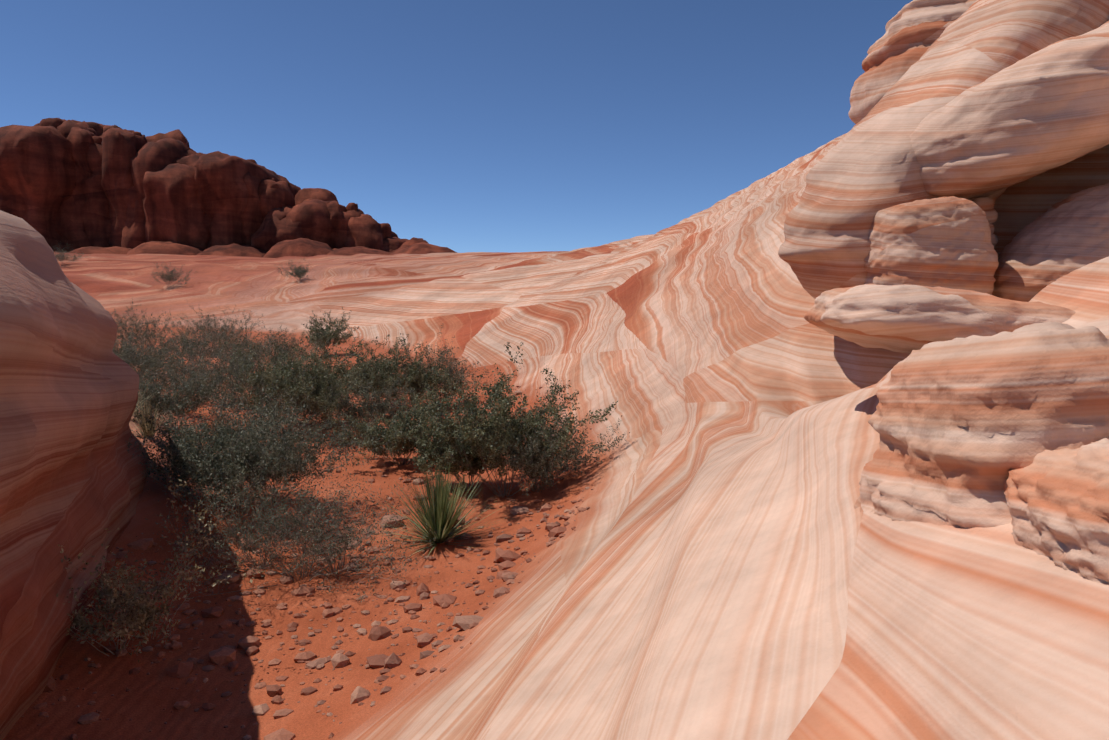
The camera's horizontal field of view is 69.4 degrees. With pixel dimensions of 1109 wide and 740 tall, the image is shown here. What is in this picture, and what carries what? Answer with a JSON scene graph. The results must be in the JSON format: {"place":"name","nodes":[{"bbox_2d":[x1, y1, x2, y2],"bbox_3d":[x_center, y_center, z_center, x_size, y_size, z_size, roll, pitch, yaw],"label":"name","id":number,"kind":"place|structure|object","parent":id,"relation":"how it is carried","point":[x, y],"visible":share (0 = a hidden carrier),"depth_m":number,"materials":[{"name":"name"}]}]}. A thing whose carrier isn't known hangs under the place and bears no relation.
{"place":"outdoors","nodes":[
{"label":"outdoors","id":0,"kind":"place"},
{"bbox_2d":[0,0,912,252],"label":"sky","id":1,"kind":"structure","parent":0,"point":[461,126],"materials":[{"name":"blue"}]},
{"bbox_2d":[3,20,1108,739],"bbox_3d":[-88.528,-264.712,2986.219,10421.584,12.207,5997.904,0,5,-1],"label":"ground","id":2,"kind":"structure","parent":0,"point":[723,560],"depth_m":5.35,"materials":[{"name":"beige stone"}]},
{"bbox_2d":[53,243,87,264],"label":"shrub","id":3,"kind":"object","parent":2,"relation":"on","point":[61,257],"visible":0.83,"depth_m":68.95,"materials":[{"name":"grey plant"}]},
{"bbox_2d":[0,210,148,739],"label":"rock formation","id":4,"kind":"object","parent":2,"relation":"on","point":[69,390],"visible":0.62,"depth_m":5.39,"materials":[{"name":"brown stone"}]},
{"bbox_2d":[56,571,174,655],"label":"shrub","id":5,"kind":"object","parent":2,"relation":"on","point":[78,619],"visible":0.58,"depth_m":5.75,"materials":[{"name":"green plant"}]},
{"bbox_2d":[132,385,156,414],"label":"grass","id":6,"kind":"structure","parent":2,"relation":"on","point":[142,400],"depth_m":11.65,"materials":[{"name":"green plant"}]},
{"bbox_2d":[129,399,166,439],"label":"grass","id":7,"kind":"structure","parent":2,"relation":"on","point":[149,432],"depth_m":10.62,"materials":[{"name":"green plant"}]},
{"bbox_2d":[111,298,190,350],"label":"shrub","id":8,"kind":"object","parent":2,"relation":"on","point":[141,331],"visible":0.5,"depth_m":28.59,"materials":[{"name":"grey plant"}]},
{"bbox_2d":[113,313,206,370],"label":"shrub","id":9,"kind":"object","parent":2,"relation":"on","point":[143,344],"visible":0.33,"depth_m":18.51,"materials":[{"name":"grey plant"}]},
{"bbox_2d":[58,476,265,661],"bbox_3d":[-2.928,1.453,5.833,1.160,1.199,1.594,-4,6,-36],"label":"shrub","id":10,"kind":"object","parent":2,"relation":"on","point":[162,590],"visible":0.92,"depth_m":5.65,"materials":[{"name":"green plant"}]},
{"bbox_2d":[151,260,196,285],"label":"shrub","id":11,"kind":"object","parent":2,"relation":"on","point":[167,276],"visible":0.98,"depth_m":53.39,"materials":[{"name":"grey plant"}]},
{"bbox_2d":[113,307,245,403],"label":"shrub","id":12,"kind":"object","parent":2,"relation":"on","point":[153,365],"visible":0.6,"depth_m":14.61,"materials":[{"name":"green plant"}]},
{"bbox_2d":[173,325,192,343],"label":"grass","id":13,"kind":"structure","parent":2,"relation":"on","point":[184,334],"depth_m":31.45,"materials":[{"name":"green plant"}]},
{"bbox_2d":[127,353,249,430],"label":"shrub","id":14,"kind":"object","parent":2,"relation":"on","point":[155,399],"visible":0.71,"depth_m":12.30,"materials":[{"name":"green plant"}]},
{"bbox_2d":[175,422,202,453],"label":"grass","id":15,"kind":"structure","parent":2,"relation":"on","point":[186,432],"depth_m":10.88,"materials":[{"name":"green plant"}]},
{"bbox_2d":[151,319,245,368],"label":"shrub","id":16,"kind":"object","parent":2,"relation":"on","point":[195,338],"visible":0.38,"depth_m":23.34,"materials":[{"name":"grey plant"}]},
{"bbox_2d":[198,410,232,437],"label":"grass","id":17,"kind":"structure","parent":2,"relation":"on","point":[215,423],"depth_m":12.49,"materials":[{"name":"green plant"}]},
{"bbox_2d":[171,305,261,348],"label":"shrub","id":18,"kind":"object","parent":2,"relation":"on","point":[224,324],"visible":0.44,"depth_m":29.35,"materials":[{"name":"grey plant"}]},
{"bbox_2d":[126,383,327,506],"bbox_3d":[-3.581,0.834,8.767,2.028,1.370,2.391,1,5,14],"label":"shrub","id":19,"kind":"object","parent":2,"relation":"on","point":[181,475],"visible":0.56,"depth_m":8.58,"materials":[{"name":"green plant"}]},
{"bbox_2d":[0,118,456,257],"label":"butte","id":20,"kind":"object","parent":2,"relation":"on","point":[83,187],"visible":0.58,"depth_m":127.00,"materials":[{"name":"brown stone"}]},
{"bbox_2d":[157,335,299,405],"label":"shrub","id":21,"kind":"object","parent":2,"relation":"on","point":[222,362],"visible":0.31,"depth_m":16.51,"materials":[{"name":"green plant"}]},
{"bbox_2d":[176,310,296,377],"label":"shrub","id":22,"kind":"object","parent":2,"relation":"on","point":[271,340],"visible":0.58,"depth_m":20.84,"materials":[{"name":"green plant"}]},
{"bbox_2d":[134,369,364,515],"bbox_3d":[-3.708,0.832,8.770,2.764,1.745,2.661,0,5,-1],"label":"shrub","id":23,"kind":"object","parent":2,"relation":"on","point":[271,436],"visible":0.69,"depth_m":8.50,"materials":[{"name":"green plant"}]},
{"bbox_2d":[145,436,388,592],"bbox_3d":[-2.589,1.283,7.495,2.083,1.200,2.170,-3,6,-34],"label":"shrub","id":24,"kind":"object","parent":2,"relation":"on","point":[244,537],"visible":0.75,"depth_m":7.42,"materials":[{"name":"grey plant"}]},
{"bbox_2d":[196,335,352,430],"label":"shrub","id":25,"kind":"object","parent":2,"relation":"on","point":[253,388],"visible":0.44,"depth_m":13.87,"materials":[{"name":"green plant"}]},
{"bbox_2d":[121,441,434,598],"bbox_3d":[-2.334,1.312,7.090,2.751,1.353,2.143,-2,5,-20],"label":"shrub","id":26,"kind":"object","parent":2,"relation":"on","point":[303,510],"visible":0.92,"depth_m":7.25,"materials":[{"name":"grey plant"}]},
{"bbox_2d":[162,387,401,506],"bbox_3d":[-3.415,0.910,9.475,2.323,1.408,2.594,3,6,32],"label":"shrub","id":27,"kind":"object","parent":2,"relation":"on","point":[304,469],"visible":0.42,"depth_m":9.36,"materials":[{"name":"green plant"}]},
{"bbox_2d":[235,325,328,367],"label":"shrub","id":28,"kind":"object","parent":2,"relation":"on","point":[286,348],"visible":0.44,"depth_m":23.33,"materials":[{"name":"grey plant"}]},
{"bbox_2d":[274,256,314,280],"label":"shrub","id":29,"kind":"object","parent":2,"relation":"on","point":[298,272],"visible":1,"depth_m":51.88,"materials":[{"name":"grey plant"}]},
{"bbox_2d":[215,311,375,435],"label":"shrub","id":30,"kind":"object","parent":2,"relation":"on","point":[271,382],"visible":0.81,"depth_m":13.45,"materials":[{"name":"green plant"}]},
{"bbox_2d":[256,353,361,424],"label":"shrub","id":31,"kind":"object","parent":2,"relation":"on","point":[340,370],"visible":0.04,"depth_m":14.75,"materials":[{"name":"green plant"}]},
{"bbox_2d":[20,358,613,739],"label":"pebbles","id":32,"kind":"object","parent":2,"relation":"on","point":[249,645],"visible":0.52,"depth_m":6.27,"materials":[{"name":"brown stone"}]},
{"bbox_2d":[301,307,358,354],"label":"shrub","id":33,"kind":"object","parent":2,"relation":"on","point":[335,333],"visible":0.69,"depth_m":28.30,"materials":[{"name":"green plant"}]},
{"bbox_2d":[220,466,439,603],"bbox_3d":[-1.993,1.480,7.474,2.002,0.948,1.541,2,5,18],"label":"shrub","id":34,"kind":"object","parent":2,"relation":"on","point":[337,551],"visible":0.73,"depth_m":7.35,"materials":[{"name":"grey plant"}]},
{"bbox_2d":[339,426,355,442],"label":"grass","id":35,"kind":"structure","parent":2,"relation":"on","point":[348,435],"depth_m":13.30,"materials":[{"name":"green plant"}]},
{"bbox_2d":[296,370,415,436],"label":"shrub","id":36,"kind":"object","parent":2,"relation":"on","point":[384,407],"visible":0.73,"depth_m":13.91,"materials":[{"name":"green plant"}]},
{"bbox_2d":[319,334,431,406],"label":"shrub","id":37,"kind":"object","parent":2,"relation":"on","point":[374,356],"visible":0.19,"depth_m":16.82,"materials":[{"name":"green plant"}]},
{"bbox_2d":[327,385,475,465],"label":"shrub","id":38,"kind":"object","parent":2,"relation":"on","point":[406,424],"visible":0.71,"depth_m":11.58,"materials":[{"name":"green plant"}]},
{"bbox_2d":[358,333,461,411],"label":"shrub","id":39,"kind":"object","parent":2,"relation":"on","point":[416,378],"visible":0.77,"depth_m":16.20,"materials":[{"name":"green plant"}]},
{"bbox_2d":[362,464,510,556],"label":"yucca","id":40,"kind":"object","parent":2,"relation":"on","point":[439,518],"visible":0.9,"depth_m":8.23,"materials":[{"name":"green plant"}]},
{"bbox_2d":[388,323,506,406],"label":"shrub","id":41,"kind":"object","parent":2,"relation":"on","point":[448,364],"visible":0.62,"depth_m":17.14,"materials":[{"name":"green plant"}]},
{"bbox_2d":[397,383,532,490],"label":"shrub","id":42,"kind":"object","parent":2,"relation":"on","point":[429,446],"visible":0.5,"depth_m":10.07,"materials":[{"name":"green plant"}]},
{"bbox_2d":[405,342,617,497],"bbox_3d":[-0.602,0.622,9.893,2.762,1.942,2.450,0,5,-1],"label":"shrub","id":43,"kind":"object","parent":2,"relation":"on","point":[468,428],"visible":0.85,"depth_m":9.70,"materials":[{"name":"green plant"}]},
{"bbox_2d":[473,399,629,495],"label":"shrub","id":44,"kind":"object","parent":2,"relation":"on","point":[536,457],"visible":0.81,"depth_m":9.61,"materials":[{"name":"green plant"}]},
{"bbox_2d":[778,0,1108,582],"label":"outcrops","id":45,"kind":"object","parent":2,"relation":"on","point":[992,410],"visible":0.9,"depth_m":7.12,"materials":[{"name":"beige stone"}]}
]}

